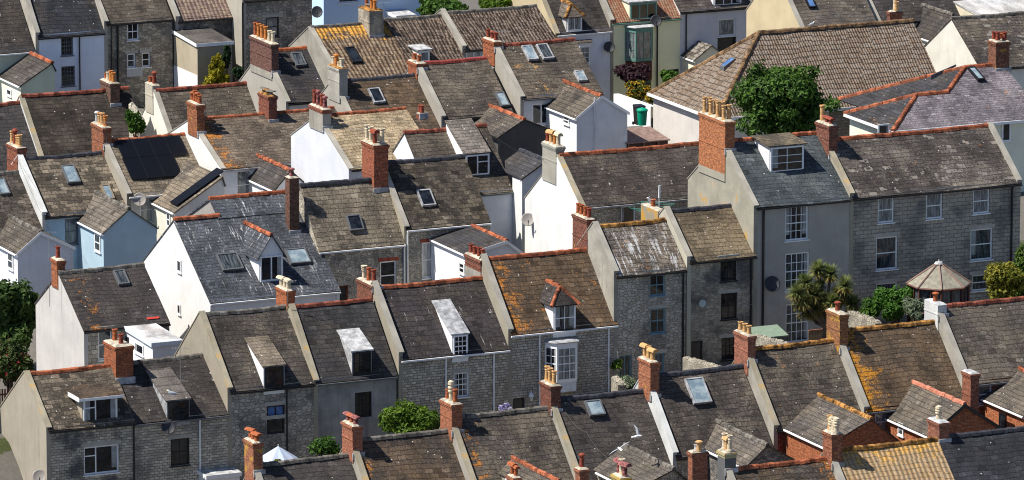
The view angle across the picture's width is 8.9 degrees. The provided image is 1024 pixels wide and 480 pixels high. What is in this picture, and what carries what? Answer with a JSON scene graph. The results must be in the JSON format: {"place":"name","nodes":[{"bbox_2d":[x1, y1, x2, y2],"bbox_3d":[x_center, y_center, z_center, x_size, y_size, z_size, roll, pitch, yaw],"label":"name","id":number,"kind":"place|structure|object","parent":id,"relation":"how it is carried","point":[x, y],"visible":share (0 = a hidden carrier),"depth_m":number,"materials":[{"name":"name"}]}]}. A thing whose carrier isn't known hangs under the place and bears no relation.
{"place":"outdoors","nodes":[
{"label":"outdoors","id":0,"kind":"place"},
{"bbox_2d":[0,0,1023,479],"bbox_3d":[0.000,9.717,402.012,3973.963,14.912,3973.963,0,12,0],"label":"ground","id":1,"kind":"structure","parent":0,"point":[8,466],"depth_m":407.44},
{"bbox_2d":[0,338,34,390],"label":"shrub","id":2,"kind":"object","parent":1,"relation":"on","point":[16,364],"visible":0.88,"depth_m":399.21,"materials":[{"name":"green plant"}]},
{"bbox_2d":[0,100,37,171],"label":"terraced house","id":3,"kind":"structure","parent":1,"relation":"on","point":[12,116],"depth_m":452.82,"materials":[{"name":"stone"}]},
{"bbox_2d":[0,278,39,356],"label":"tree","id":4,"kind":"object","parent":1,"relation":"on","point":[17,314],"visible":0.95,"depth_m":419.43,"materials":[{"name":"green plant"}]},
{"bbox_2d":[0,0,55,102],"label":"terraced house","id":5,"kind":"structure","parent":1,"relation":"on","point":[25,68],"depth_m":472.25,"materials":[{"name":"stone"}]},
{"bbox_2d":[0,170,75,294],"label":"terraced house","id":6,"kind":"structure","parent":1,"relation":"on","point":[27,252],"depth_m":431.00,"materials":[{"name":"paint"}]},
{"bbox_2d":[19,0,105,91],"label":"terraced house","id":7,"kind":"structure","parent":1,"relation":"on","point":[67,37],"depth_m":474.77,"materials":[{"name":"paint"}]},
{"bbox_2d":[0,328,135,479],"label":"terraced house","id":8,"kind":"structure","parent":1,"relation":"on","point":[74,423],"depth_m":391.63,"materials":[{"name":"stone"}]},
{"bbox_2d":[83,398,116,420],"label":"window","id":9,"kind":"structure","parent":8,"relation":"in","point":[105,408],"depth_m":391.10,"materials":[{"name":"glass"}]},
{"bbox_2d":[81,440,120,476],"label":"window","id":10,"kind":"structure","parent":8,"relation":"in","point":[98,459],"depth_m":391.48,"materials":[{"name":"white paint"}]},
{"bbox_2d":[17,70,133,155],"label":"terraced house","id":11,"kind":"structure","parent":1,"relation":"on","point":[58,123],"depth_m":454.56,"materials":[{"name":"stone"}]},
{"bbox_2d":[5,128,158,268],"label":"terraced house","id":12,"kind":"structure","parent":1,"relation":"on","point":[90,215],"depth_m":435.83,"materials":[{"name":"stone"}]},
{"bbox_2d":[34,246,181,370],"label":"end house","id":13,"kind":"structure","parent":1,"relation":"on","point":[83,315],"depth_m":411.62,"materials":[{"name":"paint"}]},
{"bbox_2d":[95,0,172,106],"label":"terraced house","id":14,"kind":"structure","parent":1,"relation":"on","point":[138,49],"depth_m":476.74,"materials":[{"name":"stone"}]},
{"bbox_2d":[124,109,146,136],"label":"shrub","id":15,"kind":"object","parent":1,"relation":"on","point":[136,123],"visible":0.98,"depth_m":444.65,"materials":[{"name":"green plant"}]},
{"bbox_2d":[90,111,225,240],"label":"terraced house","id":16,"kind":"structure","parent":1,"relation":"on","point":[161,181],"depth_m":438.55,"materials":[{"name":"stone"}]},
{"bbox_2d":[121,353,241,479],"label":"terraced house","id":17,"kind":"structure","parent":1,"relation":"on","point":[182,434],"depth_m":393.70,"materials":[{"name":"stone"}]},
{"bbox_2d":[168,433,191,467],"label":"window","id":18,"kind":"structure","parent":17,"relation":"in","point":[179,447],"depth_m":393.49,"materials":[{"name":"glass"}]},
{"bbox_2d":[142,71,256,135],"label":"terraced house","id":19,"kind":"structure","parent":1,"relation":"on","point":[164,111],"depth_m":457.94,"materials":[{"name":"stone"}]},
{"bbox_2d":[166,0,233,86],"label":"terraced house","id":20,"kind":"structure","parent":1,"relation":"on","point":[201,33],"depth_m":477.30,"materials":[{"name":"paint"}]},
{"bbox_2d":[201,53,230,84],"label":"conifer","id":21,"kind":"object","parent":1,"relation":"on","point":[216,66],"visible":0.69,"depth_m":472.64,"materials":[{"name":"yellow plant"}]},
{"bbox_2d":[141,168,340,339],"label":"end house","id":22,"kind":"structure","parent":1,"relation":"on","point":[239,251],"depth_m":416.44,"materials":[{"name":"stone"}]},
{"bbox_2d":[260,255,282,281],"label":"window","id":23,"kind":"structure","parent":22,"relation":"in","point":[270,266],"depth_m":414.70,"materials":[{"name":"white paint"}]},
{"bbox_2d":[174,304,315,479],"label":"terraced house","id":24,"kind":"structure","parent":1,"relation":"on","point":[256,362],"depth_m":396.01,"materials":[{"name":"stone"}]},
{"bbox_2d":[264,366,283,389],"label":"window","id":25,"kind":"structure","parent":24,"relation":"in","point":[273,376],"depth_m":395.03,"materials":[{"name":"glass"}]},
{"bbox_2d":[167,87,336,194],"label":"terraced house","id":26,"kind":"structure","parent":1,"relation":"on","point":[248,152],"depth_m":440.38,"materials":[{"name":"stone"}]},
{"bbox_2d":[226,0,322,81],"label":"terraced house","id":27,"kind":"structure","parent":1,"relation":"on","point":[288,22],"depth_m":478.56,"materials":[{"name":"stone"}]},
{"bbox_2d":[239,22,324,112],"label":"terraced house","id":28,"kind":"structure","parent":1,"relation":"on","point":[290,76],"depth_m":456.19,"materials":[{"name":"stone"}]},
{"bbox_2d":[242,427,356,479],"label":"terraced house","id":29,"kind":"structure","parent":1,"relation":"on","point":[339,466],"depth_m":378.49,"materials":[{"name":"stone"}]},
{"bbox_2d":[307,433,341,455],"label":"bush","id":30,"kind":"object","parent":1,"relation":"on","point":[325,445],"visible":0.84,"depth_m":389.14,"materials":[{"name":"green plant"}]},
{"bbox_2d":[275,275,397,456],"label":"terraced house","id":31,"kind":"structure","parent":1,"relation":"on","point":[347,354],"depth_m":398.10,"materials":[{"name":"stone"}]},
{"bbox_2d":[352,351,371,375],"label":"window","id":32,"kind":"structure","parent":31,"relation":"in","point":[361,360],"depth_m":397.45,"materials":[{"name":"glass"}]},
{"bbox_2d":[355,391,370,416],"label":"window","id":33,"kind":"structure","parent":31,"relation":"in","point":[362,399],"depth_m":398.03,"materials":[{"name":"glass"}]},
{"bbox_2d":[287,0,407,86],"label":"cottage","id":34,"kind":"structure","parent":1,"relation":"on","point":[366,45],"depth_m":474.26,"materials":[{"name":"tile"}]},
{"bbox_2d":[299,124,405,300],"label":"terraced house","id":35,"kind":"structure","parent":1,"relation":"on","point":[352,225],"depth_m":419.66,"materials":[{"name":"stone"}]},
{"bbox_2d":[378,256,398,284],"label":"window","id":36,"kind":"structure","parent":35,"relation":"in","point":[388,267],"depth_m":419.99,"materials":[{"name":"glass"}]},
{"bbox_2d":[290,89,427,182],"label":"end house","id":37,"kind":"structure","parent":1,"relation":"on","point":[326,144],"depth_m":432.10,"materials":[{"name":"paint"}]},
{"bbox_2d":[312,0,420,24],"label":"cottage","id":38,"kind":"structure","parent":1,"relation":"on","point":[339,11],"depth_m":498.56,"materials":[{"name":"paint"}]},
{"bbox_2d":[320,53,440,128],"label":"terraced house","id":39,"kind":"structure","parent":1,"relation":"on","point":[342,91],"depth_m":447.56,"materials":[{"name":"stone"}]},
{"bbox_2d":[340,411,464,479],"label":"terraced house","id":40,"kind":"structure","parent":1,"relation":"on","point":[426,455],"depth_m":380.52,"materials":[{"name":"stone"}]},
{"bbox_2d":[377,398,439,433],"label":"bush","id":41,"kind":"object","parent":1,"relation":"on","point":[408,417],"visible":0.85,"depth_m":391.63,"materials":[{"name":"green plant"}]},
{"bbox_2d":[383,13,464,60],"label":"cottage","id":42,"kind":"structure","parent":1,"relation":"on","point":[429,37],"depth_m":476.48,"materials":[{"name":"tile"}]},
{"bbox_2d":[355,265,509,430],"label":"terraced house","id":43,"kind":"structure","parent":1,"relation":"on","point":[439,334],"depth_m":400.71,"materials":[{"name":"stone"}]},
{"bbox_2d":[451,368,470,398],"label":"window","id":44,"kind":"structure","parent":43,"relation":"in","point":[461,380],"depth_m":400.47,"materials":[{"name":"white paint"}]},
{"bbox_2d":[415,0,468,14],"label":"hedge","id":45,"kind":"object","parent":1,"relation":"on","point":[428,7],"visible":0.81,"depth_m":491.76,"materials":[{"name":"green plant"}]},
{"bbox_2d":[392,118,513,243],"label":"end house","id":46,"kind":"structure","parent":1,"relation":"on","point":[471,140],"depth_m":427.73,"materials":[{"name":"stone"}]},
{"bbox_2d":[466,153,488,174],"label":"window","id":47,"kind":"structure","parent":46,"relation":"in","point":[478,164],"depth_m":427.34,"materials":[{"name":"white paint"}]},
{"bbox_2d":[388,153,522,282],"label":"terraced house","id":48,"kind":"structure","parent":1,"relation":"on","point":[444,220],"depth_m":421.19,"materials":[{"name":"stone"}]},
{"bbox_2d":[420,238,431,279],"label":"window","id":49,"kind":"structure","parent":48,"relation":"in","point":[426,247],"depth_m":421.02,"materials":[{"name":"white paint"}]},
{"bbox_2d":[404,53,551,184],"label":"terraced house","id":50,"kind":"structure","parent":1,"relation":"on","point":[463,88],"depth_m":448.41,"materials":[{"name":"stone"}]},
{"bbox_2d":[435,4,556,57],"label":"cottage","id":51,"kind":"structure","parent":1,"relation":"on","point":[468,28],"depth_m":479.12,"materials":[{"name":"tile"}]},
{"bbox_2d":[439,380,573,479],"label":"terraced house","id":52,"kind":"structure","parent":1,"relation":"on","point":[486,445],"depth_m":382.67,"materials":[{"name":"stone"}]},
{"bbox_2d":[502,148,541,252],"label":"wing","id":53,"kind":"structure","parent":1,"relation":"on","point":[524,171],"depth_m":426.94,"materials":[{"name":"paint"}]},
{"bbox_2d":[498,455,560,479],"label":"wing","id":54,"kind":"structure","parent":1,"relation":"on","point":[527,471],"depth_m":379.61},
{"bbox_2d":[463,243,618,408],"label":"terraced house","id":55,"kind":"structure","parent":1,"relation":"on","point":[551,308],"depth_m":403.24,"materials":[{"name":"stone"}]},
{"bbox_2d":[543,337,579,391],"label":"bay window","id":56,"kind":"structure","parent":55,"relation":"in","point":[569,385],"depth_m":402.28,"materials":[{"name":"white paint"}]},
{"bbox_2d":[553,305,575,334],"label":"window","id":57,"kind":"structure","parent":55,"relation":"in","point":[564,317],"depth_m":402.43,"materials":[{"name":"white paint"}]},
{"bbox_2d":[557,346,576,380],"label":"window","id":58,"kind":"structure","parent":55,"relation":"in","point":[566,356],"depth_m":402.23,"materials":[{"name":"white paint"}]},
{"bbox_2d":[481,29,629,151],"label":"terraced house","id":59,"kind":"structure","parent":1,"relation":"on","point":[552,84],"depth_m":449.77,"materials":[{"name":"stone"}]},
{"bbox_2d":[509,0,614,99],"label":"terraced house","id":60,"kind":"structure","parent":1,"relation":"on","point":[584,23],"depth_m":487.46,"materials":[{"name":"stone"}]},
{"bbox_2d":[538,365,670,479],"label":"terraced house","id":61,"kind":"structure","parent":1,"relation":"on","point":[606,421],"depth_m":385.06,"materials":[{"name":"stone"}]},
{"bbox_2d":[521,129,698,252],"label":"end house","id":62,"kind":"structure","parent":1,"relation":"on","point":[613,185],"depth_m":419.33,"materials":[{"name":"stone"}]},
{"bbox_2d":[571,203,687,381],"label":"terraced house","id":63,"kind":"structure","parent":1,"relation":"on","point":[640,269],"depth_m":405.14,"materials":[{"name":"stone"}]},
{"bbox_2d":[648,304,667,334],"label":"window","id":64,"kind":"structure","parent":63,"relation":"in","point":[657,316],"depth_m":405.29,"materials":[{"name":"blue paint"}]},
{"bbox_2d":[612,63,649,81],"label":"shrub","id":65,"kind":"object","parent":1,"relation":"on","point":[625,72],"visible":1,"depth_m":484.74,"materials":[{"name":"purple plant"}]},
{"bbox_2d":[614,94,652,126],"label":"garden wall","id":66,"kind":"structure","parent":1,"relation":"on","point":[624,102],"depth_m":468.34,"materials":[{"name":"paint"}]},
{"bbox_2d":[624,80,650,100],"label":"bush","id":67,"kind":"object","parent":1,"relation":"on","point":[638,89],"visible":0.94,"depth_m":482.38,"materials":[{"name":"yellow plant"}]},
{"bbox_2d":[593,442,686,479],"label":"wing","id":68,"kind":"structure","parent":1,"relation":"on","point":[646,466],"depth_m":381.19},
{"bbox_2d":[599,0,681,104],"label":"terraced house","id":69,"kind":"structure","parent":1,"relation":"on","point":[646,32],"depth_m":488.67,"materials":[{"name":"paint"}]},
{"bbox_2d":[630,2,656,18],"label":"window","id":70,"kind":"structure","parent":69,"relation":"in","point":[637,10],"depth_m":488.63,"materials":[{"name":"green paint"}]},
{"bbox_2d":[636,30,651,60],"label":"window","id":71,"kind":"structure","parent":69,"relation":"in","point":[643,38],"depth_m":488.16,"materials":[{"name":"green paint"}]},
{"bbox_2d":[625,126,669,147],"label":"lean to shed","id":72,"kind":"object","parent":1,"relation":"on","point":[643,136],"visible":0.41,"depth_m":448.60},
{"bbox_2d":[686,440,708,479],"bbox_3d":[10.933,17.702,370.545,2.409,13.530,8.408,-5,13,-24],"label":"chimney","id":73,"kind":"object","parent":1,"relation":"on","point":[697,455],"depth_m":368.82,"materials":[{"name":"brick"}]},
{"bbox_2d":[641,185,756,365],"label":"terraced house","id":74,"kind":"structure","parent":1,"relation":"on","point":[718,256],"depth_m":406.98,"materials":[{"name":"stone"}]},
{"bbox_2d":[718,254,738,282],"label":"window","id":75,"kind":"structure","parent":74,"relation":"in","point":[727,269],"depth_m":406.68,"materials":[{"name":"glass"}]},
{"bbox_2d":[719,288,739,320],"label":"window","id":76,"kind":"structure","parent":74,"relation":"in","point":[729,299],"depth_m":407.17,"materials":[{"name":"black paint"}]},
{"bbox_2d":[633,342,772,479],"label":"terraced house","id":77,"kind":"structure","parent":1,"relation":"on","point":[688,407],"depth_m":387.25,"materials":[{"name":"stone"}]},
{"bbox_2d":[673,0,750,73],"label":"terraced house","id":78,"kind":"structure","parent":1,"relation":"on","point":[709,28],"depth_m":490.92,"materials":[{"name":"paint"}]},
{"bbox_2d":[705,418,795,479],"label":"wing","id":79,"kind":"structure","parent":1,"relation":"on","point":[749,449],"depth_m":382.95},
{"bbox_2d":[687,96,850,342],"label":"town house","id":80,"kind":"structure","parent":1,"relation":"on","point":[786,196],"depth_m":409.01,"materials":[{"name":"paint"}]},
{"bbox_2d":[770,145,803,171],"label":"window","id":81,"kind":"structure","parent":80,"relation":"in","point":[786,158],"depth_m":409.47,"materials":[{"name":"white paint"}]},
{"bbox_2d":[784,252,808,291],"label":"window","id":82,"kind":"structure","parent":80,"relation":"in","point":[795,263],"depth_m":408.67,"materials":[{"name":"glass"}]},
{"bbox_2d":[784,206,809,242],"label":"window","id":83,"kind":"structure","parent":80,"relation":"in","point":[796,218],"depth_m":408.17,"materials":[{"name":"white paint"}]},
{"bbox_2d":[786,304,807,342],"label":"french door","id":84,"kind":"structure","parent":80,"relation":"in","point":[797,331],"depth_m":409.47,"materials":[{"name":"white paint"}]},
{"bbox_2d":[751,324,788,341],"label":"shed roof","id":85,"kind":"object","parent":1,"relation":"on","point":[775,331],"visible":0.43,"depth_m":402.99,"materials":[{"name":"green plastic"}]},
{"bbox_2d":[716,433,835,479],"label":"terraced house","id":86,"kind":"structure","parent":1,"relation":"on","point":[815,468],"depth_m":370.91,"materials":[{"name":"stone"}]},
{"bbox_2d":[729,59,843,135],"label":"tree","id":87,"kind":"object","parent":1,"relation":"on","point":[782,99],"visible":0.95,"depth_m":429.29,"materials":[{"name":"green plant"}]},
{"bbox_2d":[647,18,935,143],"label":"hipped house","id":88,"kind":"structure","parent":1,"relation":"on","point":[849,58],"depth_m":449.17,"materials":[{"name":"tile"}]},
{"bbox_2d":[732,321,860,453],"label":"terraced house","id":89,"kind":"structure","parent":1,"relation":"on","point":[788,382],"depth_m":389.70,"materials":[{"name":"brick"}]},
{"bbox_2d":[745,0,875,36],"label":"end house","id":90,"kind":"structure","parent":1,"relation":"on","point":[769,14],"depth_m":478.60,"materials":[{"name":"paint"}]},
{"bbox_2d":[786,257,864,338],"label":"cabbage palm","id":91,"kind":"object","parent":1,"relation":"on","point":[813,308],"visible":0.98,"depth_m":400.99,"materials":[{"name":"green plant"}]},
{"bbox_2d":[783,392,898,459],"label":"wing","id":92,"kind":"structure","parent":1,"relation":"on","point":[806,427],"depth_m":385.18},
{"bbox_2d":[846,310,880,327],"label":"dry stone wall","id":93,"kind":"structure","parent":1,"relation":"on","point":[856,319],"depth_m":399.74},
{"bbox_2d":[820,414,953,479],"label":"terraced house","id":94,"kind":"structure","parent":1,"relation":"on","point":[919,459],"depth_m":373.32,"materials":[{"name":"brick"}]},
{"bbox_2d":[825,301,961,428],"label":"terraced house","id":95,"kind":"structure","parent":1,"relation":"on","point":[885,365],"depth_m":392.03,"materials":[{"name":"brick"}]},
{"bbox_2d":[873,285,913,323],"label":"bush","id":96,"kind":"object","parent":1,"relation":"on","point":[892,298],"visible":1,"depth_m":406.70,"materials":[{"name":"green plant"}]},
{"bbox_2d":[901,295,923,321],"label":"shrub","id":97,"kind":"object","parent":1,"relation":"on","point":[912,310],"visible":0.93,"depth_m":404.16,"materials":[{"name":"green plant"}]},
{"bbox_2d":[867,0,961,44],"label":"terraced house","id":98,"kind":"structure","parent":1,"relation":"on","point":[931,18],"depth_m":480.75,"materials":[{"name":"tile"}]},
{"bbox_2d":[814,104,1022,324],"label":"town house","id":99,"kind":"structure","parent":1,"relation":"on","point":[921,201],"depth_m":412.46,"materials":[{"name":"stone"}]},
{"bbox_2d":[877,196,894,224],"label":"window","id":100,"kind":"structure","parent":99,"relation":"in","point":[885,207],"depth_m":410.57,"materials":[{"name":"glass"}]},
{"bbox_2d":[874,232,899,271],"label":"window","id":101,"kind":"structure","parent":99,"relation":"in","point":[886,247],"depth_m":411.17,"materials":[{"name":"white paint"}]},
{"bbox_2d":[924,188,944,220],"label":"window","id":102,"kind":"structure","parent":99,"relation":"in","point":[933,202],"depth_m":411.97,"materials":[{"name":"white paint"}]},
{"bbox_2d":[972,185,990,215],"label":"window","id":103,"kind":"structure","parent":99,"relation":"in","point":[980,197],"depth_m":413.28,"materials":[{"name":"glass"}]},
{"bbox_2d":[969,224,994,262],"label":"window","id":104,"kind":"structure","parent":99,"relation":"in","point":[981,239],"depth_m":413.89,"materials":[{"name":"white paint"}]},
{"bbox_2d":[838,31,1023,191],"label":"hipped house","id":105,"kind":"structure","parent":1,"relation":"on","point":[991,90],"depth_m":438.35,"materials":[{"name":"stone"}]},
{"bbox_2d":[906,260,971,321],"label":"summerhouse","id":106,"kind":"structure","parent":1,"relation":"on","point":[946,282],"depth_m":406.08,"materials":[{"name":"beige wood"}]},
{"bbox_2d":[885,380,1001,440],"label":"wing","id":107,"kind":"structure","parent":1,"relation":"on","point":[915,409],"depth_m":387.64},
{"bbox_2d":[961,369,980,411],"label":"brick stack","id":108,"kind":"object","parent":107,"relation":"on","point":[970,388],"visible":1,"depth_m":388.34,"materials":[{"name":"brick"}]},
{"bbox_2d":[924,292,1023,414],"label":"terraced house","id":109,"kind":"structure","parent":1,"relation":"on","point":[984,339],"depth_m":394.33,"materials":[{"name":"brick"}]},
{"bbox_2d":[924,11,1023,89],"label":"terraced house","id":110,"kind":"structure","parent":1,"relation":"on","point":[962,40],"depth_m":470.18,"materials":[{"name":"stone"}]},
{"bbox_2d":[926,405,1023,479],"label":"terraced house","id":111,"kind":"structure","parent":1,"relation":"on","point":[994,454],"depth_m":375.62,"materials":[{"name":"brick"}]},
{"bbox_2d":[953,0,1023,15],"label":"flat roofed house","id":112,"kind":"structure","parent":1,"relation":"on","point":[971,7],"depth_m":482.50,"materials":[{"name":"stone"}]},
{"bbox_2d":[981,366,1023,427],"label":"wing","id":113,"kind":"structure","parent":1,"relation":"on","point":[1003,406],"depth_m":391.12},
{"bbox_2d":[983,261,1023,298],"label":"bush","id":114,"kind":"object","parent":1,"relation":"on","point":[1004,280],"visible":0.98,"depth_m":408.31,"materials":[{"name":"yellow plant"}]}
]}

